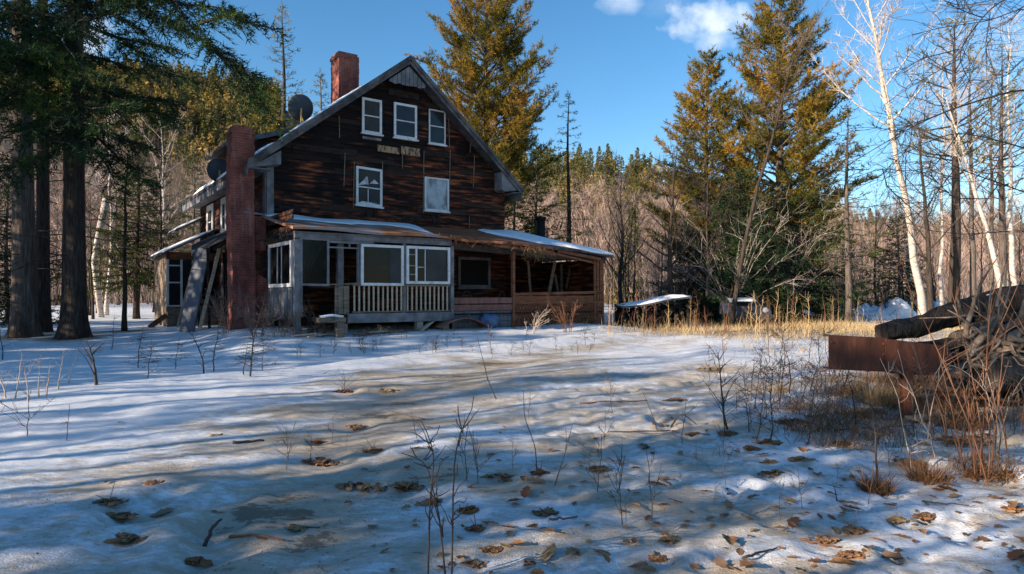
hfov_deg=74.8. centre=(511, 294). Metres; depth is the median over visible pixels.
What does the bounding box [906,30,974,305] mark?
birch tree
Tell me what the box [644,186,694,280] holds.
bare tree
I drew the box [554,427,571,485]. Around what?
dead weed
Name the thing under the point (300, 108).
satellite dish
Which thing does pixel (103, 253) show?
spruce tree
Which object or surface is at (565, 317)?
dry bush
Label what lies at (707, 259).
bare tree
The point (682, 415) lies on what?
thin stem
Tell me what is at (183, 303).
leaning pole
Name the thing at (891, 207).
bare tree
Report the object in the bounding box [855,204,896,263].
bare tree
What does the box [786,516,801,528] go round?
fallen leaf
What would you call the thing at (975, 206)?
bare tree
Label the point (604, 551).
fallen leaf
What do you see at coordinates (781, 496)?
thin stem
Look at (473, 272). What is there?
window
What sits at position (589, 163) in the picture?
spruce tree
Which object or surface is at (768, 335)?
brush stem
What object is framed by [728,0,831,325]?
dead tree
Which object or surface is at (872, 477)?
thin stem
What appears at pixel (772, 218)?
bare shrub
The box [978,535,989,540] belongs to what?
fallen leaf
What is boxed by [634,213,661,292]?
bare tree
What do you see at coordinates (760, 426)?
brush stem
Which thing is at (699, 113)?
pine tree
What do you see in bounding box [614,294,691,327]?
shelter
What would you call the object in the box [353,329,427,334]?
loose board
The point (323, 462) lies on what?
leaf heap
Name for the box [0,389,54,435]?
dry weed
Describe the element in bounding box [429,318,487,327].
curved sheet
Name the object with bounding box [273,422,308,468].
thin stem
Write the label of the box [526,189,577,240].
bare tree
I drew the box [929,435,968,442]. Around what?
leaf heap
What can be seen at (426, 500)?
leaf heap
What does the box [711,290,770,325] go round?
parked car
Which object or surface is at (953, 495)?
fallen leaf
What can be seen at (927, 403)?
arching whip
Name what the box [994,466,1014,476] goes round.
leaf heap
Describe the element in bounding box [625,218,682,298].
bare shrub
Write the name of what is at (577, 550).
fallen leaf
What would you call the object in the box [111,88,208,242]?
birch tree
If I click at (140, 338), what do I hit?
sapling
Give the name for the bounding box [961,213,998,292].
bare tree
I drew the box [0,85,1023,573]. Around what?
snow ground
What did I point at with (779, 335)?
brush stem
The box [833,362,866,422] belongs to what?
sapling
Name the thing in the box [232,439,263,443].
fallen stick
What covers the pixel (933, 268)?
bare tree
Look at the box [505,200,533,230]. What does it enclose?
bare tree
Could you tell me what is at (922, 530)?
fallen leaf
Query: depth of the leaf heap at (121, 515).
5.04 m
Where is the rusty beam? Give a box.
[823,334,951,419]
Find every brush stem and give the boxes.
[698,343,719,380]
[711,326,735,365]
[713,371,751,436]
[718,378,744,413]
[724,360,797,439]
[729,352,799,439]
[731,341,783,407]
[733,370,766,431]
[738,387,758,419]
[748,360,782,415]
[749,352,769,376]
[755,320,797,381]
[757,311,785,362]
[765,321,793,370]
[768,363,794,406]
[774,390,798,431]
[779,390,808,426]
[787,362,831,437]
[790,352,808,390]
[797,315,822,358]
[811,395,833,430]
[815,373,834,399]
[816,365,854,427]
[823,322,837,372]
[874,372,890,404]
[896,378,923,428]
[900,357,962,434]
[911,336,931,393]
[921,369,959,435]
[924,392,942,424]
[933,342,963,408]
[937,373,959,406]
[938,343,996,414]
[946,388,971,443]
[950,371,992,429]
[998,374,1023,433]
[1001,390,1022,428]
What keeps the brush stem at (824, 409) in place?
on the snow ground at (244, 487)
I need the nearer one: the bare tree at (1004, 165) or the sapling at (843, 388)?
the sapling at (843, 388)
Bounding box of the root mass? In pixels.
[919,259,1023,410]
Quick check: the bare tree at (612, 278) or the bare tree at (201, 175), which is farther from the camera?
the bare tree at (201, 175)
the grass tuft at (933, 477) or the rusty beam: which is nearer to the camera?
the grass tuft at (933, 477)
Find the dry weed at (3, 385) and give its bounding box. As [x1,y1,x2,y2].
[0,368,11,397]
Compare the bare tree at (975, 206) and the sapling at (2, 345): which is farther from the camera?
the bare tree at (975, 206)
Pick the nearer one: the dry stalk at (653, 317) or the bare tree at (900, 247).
the dry stalk at (653, 317)
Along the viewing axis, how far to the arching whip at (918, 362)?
6.88 m
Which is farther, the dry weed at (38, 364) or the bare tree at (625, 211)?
the bare tree at (625, 211)
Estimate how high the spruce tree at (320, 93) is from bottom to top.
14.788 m
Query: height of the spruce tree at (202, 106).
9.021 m
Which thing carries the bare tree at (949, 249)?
on the snow ground at (244, 487)
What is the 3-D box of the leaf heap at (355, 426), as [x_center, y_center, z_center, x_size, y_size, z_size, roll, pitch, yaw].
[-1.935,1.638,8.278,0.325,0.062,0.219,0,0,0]
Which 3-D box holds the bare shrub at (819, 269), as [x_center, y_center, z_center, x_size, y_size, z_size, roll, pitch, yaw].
[14.536,-1.245,33.102,4.640,5.135,5.541,0,0,-27]
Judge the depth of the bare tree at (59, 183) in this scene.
48.93 m
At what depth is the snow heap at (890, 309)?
32.67 m
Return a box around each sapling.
[0,323,6,359]
[76,334,104,384]
[108,314,116,349]
[125,328,153,367]
[138,340,163,377]
[165,338,193,368]
[186,327,223,373]
[206,314,228,371]
[230,345,258,374]
[231,296,281,376]
[253,336,284,370]
[696,343,756,428]
[735,357,772,400]
[759,350,801,398]
[770,335,811,393]
[780,371,821,412]
[793,327,836,395]
[796,345,832,390]
[802,397,826,444]
[822,370,866,411]
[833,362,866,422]
[843,376,908,476]
[880,357,935,467]
[892,352,934,456]
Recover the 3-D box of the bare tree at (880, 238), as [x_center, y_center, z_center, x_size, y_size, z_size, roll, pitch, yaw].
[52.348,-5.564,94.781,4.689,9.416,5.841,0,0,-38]
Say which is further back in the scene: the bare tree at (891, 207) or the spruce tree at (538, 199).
the bare tree at (891, 207)
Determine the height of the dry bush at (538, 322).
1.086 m
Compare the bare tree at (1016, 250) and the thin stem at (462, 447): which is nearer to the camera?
the thin stem at (462, 447)
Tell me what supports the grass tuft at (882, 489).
on the snow ground at (244, 487)
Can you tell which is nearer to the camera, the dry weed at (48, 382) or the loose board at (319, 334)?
the dry weed at (48, 382)
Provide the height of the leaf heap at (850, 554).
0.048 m
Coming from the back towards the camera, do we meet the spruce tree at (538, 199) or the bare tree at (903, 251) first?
the bare tree at (903, 251)
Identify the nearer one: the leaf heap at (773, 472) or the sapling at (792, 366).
the leaf heap at (773, 472)
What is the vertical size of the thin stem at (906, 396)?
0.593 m
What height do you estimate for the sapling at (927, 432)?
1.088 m
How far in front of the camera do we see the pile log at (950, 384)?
9.33 m
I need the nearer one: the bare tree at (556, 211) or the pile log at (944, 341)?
the pile log at (944, 341)
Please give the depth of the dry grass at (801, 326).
21.66 m
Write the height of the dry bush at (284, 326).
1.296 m
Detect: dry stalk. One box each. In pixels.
[604,296,611,330]
[608,289,618,330]
[627,289,638,329]
[641,298,651,332]
[646,303,662,332]
[748,294,761,336]
[753,295,767,335]
[757,303,775,333]
[773,292,777,330]
[791,291,806,334]
[799,291,809,336]
[828,294,844,331]
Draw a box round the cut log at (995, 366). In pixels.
[969,353,1023,392]
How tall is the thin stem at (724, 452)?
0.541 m
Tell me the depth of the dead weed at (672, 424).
8.07 m
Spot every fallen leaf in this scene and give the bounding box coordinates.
[149,506,178,516]
[401,504,411,508]
[497,524,516,528]
[500,543,511,546]
[505,498,521,501]
[505,530,513,535]
[510,539,524,544]
[520,485,531,497]
[525,477,545,482]
[526,523,537,527]
[531,568,544,573]
[539,527,554,531]
[541,543,556,563]
[563,547,575,555]
[574,548,580,555]
[588,547,610,554]
[603,553,610,561]
[627,560,649,566]
[639,564,655,570]
[645,480,666,485]
[689,563,699,568]
[713,556,727,567]
[722,534,736,545]
[724,500,733,507]
[736,548,743,554]
[739,559,756,566]
[773,525,790,528]
[784,497,800,504]
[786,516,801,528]
[797,446,807,451]
[808,557,822,561]
[827,557,860,564]
[831,526,839,533]
[839,500,858,503]
[843,504,861,509]
[860,544,876,548]
[881,550,910,559]
[892,533,912,538]
[912,439,930,444]
[917,528,926,533]
[935,481,953,484]
[939,485,957,491]
[948,493,958,497]
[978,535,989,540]
[1006,499,1019,506]
[1006,549,1023,560]
[1018,554,1023,561]
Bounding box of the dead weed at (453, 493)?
[440,395,478,573]
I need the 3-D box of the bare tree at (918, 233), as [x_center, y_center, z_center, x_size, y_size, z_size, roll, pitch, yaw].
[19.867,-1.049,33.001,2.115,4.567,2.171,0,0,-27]
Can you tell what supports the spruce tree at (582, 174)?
on the snow ground at (244, 487)
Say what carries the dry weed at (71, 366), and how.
on the snow ground at (244, 487)
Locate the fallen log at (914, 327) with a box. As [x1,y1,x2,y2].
[874,284,1023,339]
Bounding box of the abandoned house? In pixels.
[148,51,614,337]
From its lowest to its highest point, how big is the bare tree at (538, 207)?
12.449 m
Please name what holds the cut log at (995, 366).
on the root mass
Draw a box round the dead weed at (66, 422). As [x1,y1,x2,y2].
[59,404,69,440]
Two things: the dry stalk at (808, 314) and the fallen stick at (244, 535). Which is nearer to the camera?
the fallen stick at (244, 535)
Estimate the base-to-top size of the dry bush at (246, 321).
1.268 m
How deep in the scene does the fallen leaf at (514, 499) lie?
5.22 m
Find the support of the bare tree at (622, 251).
on the snow ground at (244, 487)
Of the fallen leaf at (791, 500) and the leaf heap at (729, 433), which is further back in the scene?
the leaf heap at (729, 433)
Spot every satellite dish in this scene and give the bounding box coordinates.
[207,157,225,180]
[287,94,312,123]
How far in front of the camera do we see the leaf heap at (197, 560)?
4.17 m
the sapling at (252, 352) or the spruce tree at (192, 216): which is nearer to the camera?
the sapling at (252, 352)
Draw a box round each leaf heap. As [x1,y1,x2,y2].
[92,482,129,505]
[103,532,147,544]
[106,512,138,519]
[142,480,164,485]
[183,556,212,565]
[286,525,307,531]
[300,457,342,465]
[310,440,327,443]
[332,386,352,392]
[335,481,378,489]
[347,424,367,429]
[360,439,382,452]
[374,481,424,492]
[378,388,399,392]
[416,497,442,505]
[457,505,478,513]
[461,513,485,532]
[465,558,487,568]
[479,545,502,553]
[480,472,513,481]
[524,462,550,474]
[532,507,558,516]
[585,465,611,472]
[647,553,669,562]
[660,525,681,543]
[661,397,687,400]
[684,431,708,436]
[696,365,726,369]
[716,430,737,436]
[737,445,761,450]
[752,431,783,444]
[757,469,791,475]
[759,458,777,463]
[773,418,811,423]
[787,456,818,461]
[808,534,840,543]
[829,429,850,444]
[835,548,868,558]
[841,510,871,533]
[852,407,884,413]
[885,515,915,523]
[890,458,930,466]
[912,512,936,519]
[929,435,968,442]
[942,468,1000,480]
[949,433,992,443]
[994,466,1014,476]
[1000,504,1023,513]
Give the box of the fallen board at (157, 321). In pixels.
[148,313,167,327]
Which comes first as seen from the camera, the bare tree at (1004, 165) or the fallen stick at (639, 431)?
the fallen stick at (639, 431)
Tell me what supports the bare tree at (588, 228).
on the snow ground at (244, 487)
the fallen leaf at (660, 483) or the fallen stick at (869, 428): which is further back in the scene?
the fallen stick at (869, 428)
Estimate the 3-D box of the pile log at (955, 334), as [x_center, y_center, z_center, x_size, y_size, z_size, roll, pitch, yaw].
[6.697,0.455,9.311,1.222,0.454,0.251,0,0,-8]
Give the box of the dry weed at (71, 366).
[65,354,78,382]
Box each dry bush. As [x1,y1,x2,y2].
[196,277,248,333]
[232,297,280,336]
[252,295,308,337]
[270,305,334,336]
[301,299,342,336]
[354,323,401,335]
[523,306,548,333]
[547,296,582,333]
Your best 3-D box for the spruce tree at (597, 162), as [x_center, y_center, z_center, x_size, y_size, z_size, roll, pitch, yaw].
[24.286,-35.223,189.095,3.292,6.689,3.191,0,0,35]
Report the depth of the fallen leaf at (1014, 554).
4.15 m
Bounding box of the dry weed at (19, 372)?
[5,343,33,398]
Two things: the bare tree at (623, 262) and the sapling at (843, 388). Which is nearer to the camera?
the sapling at (843, 388)
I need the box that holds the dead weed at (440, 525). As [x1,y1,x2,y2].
[401,445,445,573]
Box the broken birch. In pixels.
[91,189,115,316]
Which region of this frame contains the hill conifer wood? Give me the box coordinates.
[1,52,1022,251]
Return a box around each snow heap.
[843,297,917,318]
[915,300,939,312]
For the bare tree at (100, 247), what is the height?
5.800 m
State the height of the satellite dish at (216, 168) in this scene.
0.910 m
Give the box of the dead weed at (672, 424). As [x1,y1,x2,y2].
[670,414,696,427]
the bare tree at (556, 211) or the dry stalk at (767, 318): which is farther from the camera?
the bare tree at (556, 211)
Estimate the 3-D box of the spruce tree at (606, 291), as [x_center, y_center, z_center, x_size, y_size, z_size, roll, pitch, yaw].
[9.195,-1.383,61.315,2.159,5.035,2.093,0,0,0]
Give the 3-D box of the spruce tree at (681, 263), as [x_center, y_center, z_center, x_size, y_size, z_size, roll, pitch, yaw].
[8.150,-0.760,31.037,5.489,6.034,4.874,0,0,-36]
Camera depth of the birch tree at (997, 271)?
23.09 m
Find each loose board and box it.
[291,333,316,336]
[306,332,332,336]
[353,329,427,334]
[420,321,434,330]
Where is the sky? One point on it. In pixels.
(621, 63)
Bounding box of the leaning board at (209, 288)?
[197,248,220,330]
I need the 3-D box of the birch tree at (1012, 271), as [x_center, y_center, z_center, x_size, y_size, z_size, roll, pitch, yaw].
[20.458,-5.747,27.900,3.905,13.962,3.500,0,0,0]
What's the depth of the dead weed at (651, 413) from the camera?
7.93 m
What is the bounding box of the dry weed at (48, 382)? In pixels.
[43,361,54,395]
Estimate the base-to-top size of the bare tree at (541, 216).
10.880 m
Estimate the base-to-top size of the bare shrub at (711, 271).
5.563 m
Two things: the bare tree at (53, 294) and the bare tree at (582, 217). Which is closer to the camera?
the bare tree at (53, 294)
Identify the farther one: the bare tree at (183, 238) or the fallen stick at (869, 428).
the bare tree at (183, 238)
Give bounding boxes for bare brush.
[0,62,1023,308]
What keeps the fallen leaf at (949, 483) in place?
on the snow ground at (244, 487)
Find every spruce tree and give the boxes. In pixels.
[0,160,61,326]
[51,262,60,302]
[56,123,188,318]
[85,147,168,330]
[101,238,113,281]
[145,147,206,303]
[193,101,209,138]
[212,63,222,94]
[241,98,275,132]
[252,1,308,130]
[254,115,264,134]
[311,68,329,113]
[505,162,536,234]
[515,140,574,262]
[541,148,550,173]
[549,93,591,261]
[554,162,562,187]
[558,167,565,193]
[573,162,587,197]
[576,144,583,166]
[581,156,587,177]
[586,147,594,175]
[593,159,601,178]
[594,146,603,169]
[602,143,610,171]
[603,157,613,177]
[604,258,616,304]
[605,152,613,171]
[610,206,652,303]
[614,236,641,301]
[623,166,631,188]
[625,163,638,201]
[628,154,634,164]
[629,165,643,196]
[631,147,643,178]
[634,213,722,320]
[646,164,655,189]
[660,162,811,324]
[677,212,814,326]
[749,151,878,323]
[794,96,898,323]
[821,221,870,307]
[831,229,870,307]
[852,210,936,312]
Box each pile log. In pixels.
[918,337,971,351]
[946,378,980,392]
[949,312,1016,341]
[977,390,1023,402]
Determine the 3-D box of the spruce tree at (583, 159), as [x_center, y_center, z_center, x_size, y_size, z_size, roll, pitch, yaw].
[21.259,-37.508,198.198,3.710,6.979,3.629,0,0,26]
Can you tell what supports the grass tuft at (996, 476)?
on the snow ground at (244, 487)
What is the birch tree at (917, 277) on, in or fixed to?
on the snow ground at (244, 487)
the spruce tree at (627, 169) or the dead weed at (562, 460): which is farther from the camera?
the spruce tree at (627, 169)
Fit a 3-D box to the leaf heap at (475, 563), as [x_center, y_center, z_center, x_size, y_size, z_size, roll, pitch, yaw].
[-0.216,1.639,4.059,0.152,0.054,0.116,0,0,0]
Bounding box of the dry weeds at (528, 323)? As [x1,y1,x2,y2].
[312,313,619,338]
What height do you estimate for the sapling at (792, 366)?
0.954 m
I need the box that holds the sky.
[0,0,1023,228]
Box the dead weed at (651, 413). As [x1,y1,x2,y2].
[642,391,657,430]
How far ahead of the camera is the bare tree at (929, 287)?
22.97 m
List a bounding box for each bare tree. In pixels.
[0,161,35,293]
[0,181,11,245]
[0,196,11,263]
[1,151,94,304]
[1,154,59,249]
[9,163,113,271]
[50,187,86,305]
[50,200,96,273]
[56,141,174,304]
[57,177,114,314]
[60,168,110,225]
[85,186,117,318]
[85,206,119,293]
[86,198,115,314]
[87,183,129,243]
[87,209,113,286]
[95,209,145,303]
[101,187,159,303]
[105,186,179,303]
[119,217,174,302]
[120,225,162,307]
[130,189,180,259]
[133,126,189,249]
[136,147,187,228]
[141,211,169,311]
[143,220,190,270]
[147,190,185,251]
[147,213,179,251]
[151,195,190,249]
[168,181,203,241]
[173,228,191,251]
[179,144,221,224]
[185,152,206,213]
[505,192,542,231]
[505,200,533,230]
[508,181,565,239]
[515,186,571,234]
[515,200,560,236]
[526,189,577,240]
[545,209,566,260]
[550,189,603,245]
[552,199,581,241]
[555,188,610,250]
[559,186,594,243]
[561,175,625,280]
[565,182,631,304]
[565,190,616,249]
[571,198,600,246]
[584,182,636,267]
[585,186,661,259]
[585,222,617,271]
[589,193,619,296]
[591,145,669,315]
[603,226,626,304]
[604,249,622,309]
[605,223,637,302]
[610,257,627,303]
[612,221,648,269]
[612,238,641,301]
[617,125,726,303]
[617,236,643,301]
[618,200,653,300]
[622,194,661,276]
[624,189,654,272]
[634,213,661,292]
[637,228,673,291]
[641,209,670,284]
[642,224,677,290]
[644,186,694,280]
[651,180,692,209]
[665,160,740,324]
[827,0,1023,264]
[828,198,857,234]
[842,198,864,227]
[849,199,870,237]
[850,224,888,300]
[852,241,880,304]
[853,220,866,244]
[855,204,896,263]
[858,174,900,305]
[858,216,901,305]
[862,226,890,268]
[865,222,893,267]
[868,201,891,226]
[873,112,947,304]
[879,196,902,232]
[879,222,925,291]
[882,205,915,238]
[888,98,990,310]
[888,226,925,296]
[897,228,937,302]
[901,191,922,222]
[914,203,944,256]
[915,36,1023,295]
[916,207,938,242]
[918,237,949,300]
[921,227,948,270]
[923,253,947,296]
[923,256,943,300]
[924,210,979,269]
[930,52,1022,290]
[931,191,981,231]
[931,218,985,278]
[934,211,980,266]
[936,215,982,274]
[936,227,977,287]
[944,200,998,260]
[949,218,993,273]
[951,88,1023,285]
[961,192,997,241]
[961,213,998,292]
[967,200,1008,281]
[978,220,1022,266]
[979,207,1022,266]
[982,197,1023,250]
[988,217,1023,285]
[996,201,1023,284]
[997,197,1023,266]
[1007,246,1021,281]
[1008,240,1023,284]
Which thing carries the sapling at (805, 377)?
on the snow ground at (244, 487)
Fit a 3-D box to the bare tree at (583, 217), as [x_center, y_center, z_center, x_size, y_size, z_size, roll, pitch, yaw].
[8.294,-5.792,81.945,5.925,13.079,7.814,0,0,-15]
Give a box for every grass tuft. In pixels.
[766,381,796,392]
[832,373,929,405]
[836,372,880,394]
[846,461,903,496]
[883,448,967,485]
[920,391,1020,431]
[942,443,1023,482]
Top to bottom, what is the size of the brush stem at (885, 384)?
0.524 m
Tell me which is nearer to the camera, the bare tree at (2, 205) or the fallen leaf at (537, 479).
the fallen leaf at (537, 479)
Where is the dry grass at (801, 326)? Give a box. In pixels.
[547,311,963,354]
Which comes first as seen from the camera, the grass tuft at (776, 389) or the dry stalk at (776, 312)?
the grass tuft at (776, 389)
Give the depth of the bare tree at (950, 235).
39.58 m
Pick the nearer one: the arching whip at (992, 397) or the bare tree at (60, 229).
the arching whip at (992, 397)
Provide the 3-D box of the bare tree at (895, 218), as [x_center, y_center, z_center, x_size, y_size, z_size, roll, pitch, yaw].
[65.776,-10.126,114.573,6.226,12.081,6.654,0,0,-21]
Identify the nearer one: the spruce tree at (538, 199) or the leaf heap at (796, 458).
the leaf heap at (796, 458)
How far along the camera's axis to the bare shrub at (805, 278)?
28.49 m
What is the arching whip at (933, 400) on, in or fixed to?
on the snow ground at (244, 487)
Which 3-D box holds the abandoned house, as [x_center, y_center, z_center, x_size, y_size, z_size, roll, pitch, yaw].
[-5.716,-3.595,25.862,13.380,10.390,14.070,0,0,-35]
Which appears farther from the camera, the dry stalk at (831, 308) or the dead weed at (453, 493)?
the dry stalk at (831, 308)
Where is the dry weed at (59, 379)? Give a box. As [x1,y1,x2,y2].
[50,349,69,389]
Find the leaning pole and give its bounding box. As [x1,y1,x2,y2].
[177,271,190,326]
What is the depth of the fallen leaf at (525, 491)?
5.47 m
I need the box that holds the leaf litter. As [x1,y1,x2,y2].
[16,351,1023,573]
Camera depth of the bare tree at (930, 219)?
113.85 m
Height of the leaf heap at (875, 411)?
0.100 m
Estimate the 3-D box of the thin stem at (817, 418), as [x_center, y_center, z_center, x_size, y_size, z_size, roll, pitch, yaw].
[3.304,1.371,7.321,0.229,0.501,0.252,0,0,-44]
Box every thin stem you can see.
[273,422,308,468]
[275,424,292,459]
[303,431,312,460]
[404,413,425,443]
[445,414,468,480]
[453,427,509,469]
[464,425,488,481]
[507,432,519,468]
[571,419,614,491]
[593,452,624,525]
[594,407,615,438]
[600,369,619,411]
[601,445,621,490]
[642,447,663,518]
[658,401,698,434]
[708,420,739,484]
[772,475,792,519]
[779,466,821,508]
[806,399,827,440]
[846,456,888,504]
[897,375,914,415]
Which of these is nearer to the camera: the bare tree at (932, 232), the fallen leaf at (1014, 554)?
the fallen leaf at (1014, 554)
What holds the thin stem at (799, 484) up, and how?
on the snow ground at (244, 487)
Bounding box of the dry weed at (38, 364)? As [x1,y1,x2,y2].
[30,351,53,396]
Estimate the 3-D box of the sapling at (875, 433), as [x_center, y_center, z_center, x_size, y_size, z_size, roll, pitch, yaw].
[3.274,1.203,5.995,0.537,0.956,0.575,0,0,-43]
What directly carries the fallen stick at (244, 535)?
on the snow ground at (244, 487)
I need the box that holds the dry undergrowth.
[737,355,1023,461]
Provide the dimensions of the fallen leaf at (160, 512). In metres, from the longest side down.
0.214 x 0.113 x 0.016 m
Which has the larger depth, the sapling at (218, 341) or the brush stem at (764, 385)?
the sapling at (218, 341)
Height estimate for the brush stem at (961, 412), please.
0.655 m
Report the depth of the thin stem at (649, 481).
4.88 m
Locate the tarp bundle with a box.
[480,313,499,327]
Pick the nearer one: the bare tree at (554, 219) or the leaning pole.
the leaning pole
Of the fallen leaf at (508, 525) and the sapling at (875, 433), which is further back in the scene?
the sapling at (875, 433)
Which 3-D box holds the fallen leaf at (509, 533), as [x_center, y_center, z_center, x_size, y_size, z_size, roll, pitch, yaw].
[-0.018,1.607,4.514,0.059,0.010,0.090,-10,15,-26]
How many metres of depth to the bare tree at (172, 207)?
79.71 m
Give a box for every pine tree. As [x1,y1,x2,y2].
[0,0,113,331]
[0,0,147,338]
[0,0,292,339]
[403,0,568,218]
[637,45,769,295]
[702,0,881,295]
[882,12,1023,328]
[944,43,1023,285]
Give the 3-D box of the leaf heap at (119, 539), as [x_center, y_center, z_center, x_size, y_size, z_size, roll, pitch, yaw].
[-2.597,1.628,4.471,0.335,0.059,0.179,0,0,0]
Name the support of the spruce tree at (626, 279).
on the snow ground at (244, 487)
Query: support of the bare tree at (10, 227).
on the snow ground at (244, 487)
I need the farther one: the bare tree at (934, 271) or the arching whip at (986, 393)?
the bare tree at (934, 271)
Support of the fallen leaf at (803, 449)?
on the snow ground at (244, 487)
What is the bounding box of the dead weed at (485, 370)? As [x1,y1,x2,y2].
[475,331,496,398]
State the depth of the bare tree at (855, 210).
138.53 m
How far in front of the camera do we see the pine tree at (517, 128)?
34.38 m
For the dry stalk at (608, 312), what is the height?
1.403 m
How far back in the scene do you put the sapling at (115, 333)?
16.47 m
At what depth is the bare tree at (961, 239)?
72.94 m
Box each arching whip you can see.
[891,316,930,431]
[900,365,947,446]
[903,357,933,457]
[920,342,956,434]
[927,364,950,438]
[951,357,1004,440]
[954,344,1006,450]
[960,344,999,434]
[962,332,1008,460]
[966,355,997,454]
[994,363,1008,456]
[997,369,1023,459]
[1020,353,1023,435]
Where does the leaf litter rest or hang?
on the snow ground at (244, 487)
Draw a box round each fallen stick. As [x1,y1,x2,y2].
[202,518,222,546]
[229,533,284,540]
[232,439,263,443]
[391,411,424,419]
[548,516,577,520]
[580,400,645,403]
[608,430,670,432]
[741,547,776,558]
[800,538,840,547]
[836,425,914,430]
[922,500,963,504]
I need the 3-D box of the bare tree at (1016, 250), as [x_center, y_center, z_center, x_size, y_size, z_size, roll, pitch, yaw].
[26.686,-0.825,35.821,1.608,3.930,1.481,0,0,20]
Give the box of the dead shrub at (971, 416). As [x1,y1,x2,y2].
[896,243,1023,485]
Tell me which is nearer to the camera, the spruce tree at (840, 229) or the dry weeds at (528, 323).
the dry weeds at (528, 323)
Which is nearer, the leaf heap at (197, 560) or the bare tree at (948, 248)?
the leaf heap at (197, 560)
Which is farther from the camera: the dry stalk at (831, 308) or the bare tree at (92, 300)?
the bare tree at (92, 300)
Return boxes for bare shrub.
[600,203,719,312]
[617,231,729,303]
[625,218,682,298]
[648,168,852,285]
[652,194,762,291]
[662,184,839,323]
[702,213,845,314]
[772,233,856,312]
[806,235,875,309]
[858,240,910,308]
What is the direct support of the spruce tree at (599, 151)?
on the snow ground at (244, 487)
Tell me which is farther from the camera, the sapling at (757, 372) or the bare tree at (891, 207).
the bare tree at (891, 207)
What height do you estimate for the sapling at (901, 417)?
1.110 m
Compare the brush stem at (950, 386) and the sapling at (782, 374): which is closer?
the brush stem at (950, 386)
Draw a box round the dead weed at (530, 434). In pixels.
[523,390,536,468]
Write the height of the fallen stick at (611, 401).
0.040 m
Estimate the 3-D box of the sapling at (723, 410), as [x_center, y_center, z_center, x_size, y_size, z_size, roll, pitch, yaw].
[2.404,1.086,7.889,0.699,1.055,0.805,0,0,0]
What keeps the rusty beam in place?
on the snow ground at (244, 487)
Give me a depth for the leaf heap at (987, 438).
7.29 m
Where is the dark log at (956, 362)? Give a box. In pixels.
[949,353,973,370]
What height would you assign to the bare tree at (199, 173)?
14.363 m
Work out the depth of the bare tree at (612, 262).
60.02 m
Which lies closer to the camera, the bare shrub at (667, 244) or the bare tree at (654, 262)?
the bare shrub at (667, 244)
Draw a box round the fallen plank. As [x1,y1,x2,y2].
[905,411,962,420]
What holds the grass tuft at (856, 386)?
on the snow ground at (244, 487)
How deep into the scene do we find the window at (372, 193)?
21.78 m
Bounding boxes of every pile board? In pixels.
[922,389,1022,403]
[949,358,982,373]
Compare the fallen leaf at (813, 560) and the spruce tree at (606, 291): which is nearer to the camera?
the fallen leaf at (813, 560)
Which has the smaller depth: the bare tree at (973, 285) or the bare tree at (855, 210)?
the bare tree at (973, 285)
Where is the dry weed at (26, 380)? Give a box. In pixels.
[18,360,33,401]
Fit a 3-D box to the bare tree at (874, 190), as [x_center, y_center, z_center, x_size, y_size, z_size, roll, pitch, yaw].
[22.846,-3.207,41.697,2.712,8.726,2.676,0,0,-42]
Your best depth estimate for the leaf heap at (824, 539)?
4.46 m
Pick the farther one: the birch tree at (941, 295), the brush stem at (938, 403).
the birch tree at (941, 295)
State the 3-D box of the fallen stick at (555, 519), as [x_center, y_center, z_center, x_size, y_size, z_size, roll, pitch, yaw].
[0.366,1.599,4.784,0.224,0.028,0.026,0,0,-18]
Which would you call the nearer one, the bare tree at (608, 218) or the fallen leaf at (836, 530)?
the fallen leaf at (836, 530)
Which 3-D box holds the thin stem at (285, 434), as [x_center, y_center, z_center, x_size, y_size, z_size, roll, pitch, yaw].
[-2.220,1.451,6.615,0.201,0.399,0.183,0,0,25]
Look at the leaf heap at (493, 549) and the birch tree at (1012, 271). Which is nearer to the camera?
the leaf heap at (493, 549)
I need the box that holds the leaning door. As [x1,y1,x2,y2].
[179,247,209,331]
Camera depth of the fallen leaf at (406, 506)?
5.15 m
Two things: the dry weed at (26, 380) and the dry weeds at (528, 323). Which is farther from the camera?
the dry weeds at (528, 323)
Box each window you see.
[206,203,213,237]
[220,263,222,297]
[221,196,225,231]
[268,240,292,287]
[300,237,328,285]
[355,166,383,208]
[361,97,383,136]
[361,244,403,285]
[392,102,418,141]
[406,246,449,283]
[423,176,450,213]
[428,109,446,146]
[457,257,491,288]
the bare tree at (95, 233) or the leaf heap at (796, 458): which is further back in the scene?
the bare tree at (95, 233)
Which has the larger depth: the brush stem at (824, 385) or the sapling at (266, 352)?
the sapling at (266, 352)
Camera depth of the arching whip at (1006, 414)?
6.37 m
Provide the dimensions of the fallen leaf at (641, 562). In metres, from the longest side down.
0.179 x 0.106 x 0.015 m
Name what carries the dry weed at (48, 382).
on the snow ground at (244, 487)
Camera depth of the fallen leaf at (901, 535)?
4.54 m
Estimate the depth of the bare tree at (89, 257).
36.59 m
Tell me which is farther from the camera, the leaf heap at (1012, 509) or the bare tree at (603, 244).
the bare tree at (603, 244)
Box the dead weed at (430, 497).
[412,421,449,573]
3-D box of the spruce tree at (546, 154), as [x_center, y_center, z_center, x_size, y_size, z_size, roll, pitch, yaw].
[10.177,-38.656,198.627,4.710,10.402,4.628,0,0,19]
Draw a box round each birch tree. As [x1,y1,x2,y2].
[87,114,138,314]
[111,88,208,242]
[806,0,985,314]
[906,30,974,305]
[925,77,1003,287]
[935,2,1023,285]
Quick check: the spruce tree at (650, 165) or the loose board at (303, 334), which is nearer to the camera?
the loose board at (303, 334)
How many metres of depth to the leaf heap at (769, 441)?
7.27 m
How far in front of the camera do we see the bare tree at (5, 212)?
67.28 m
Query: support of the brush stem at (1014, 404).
on the snow ground at (244, 487)

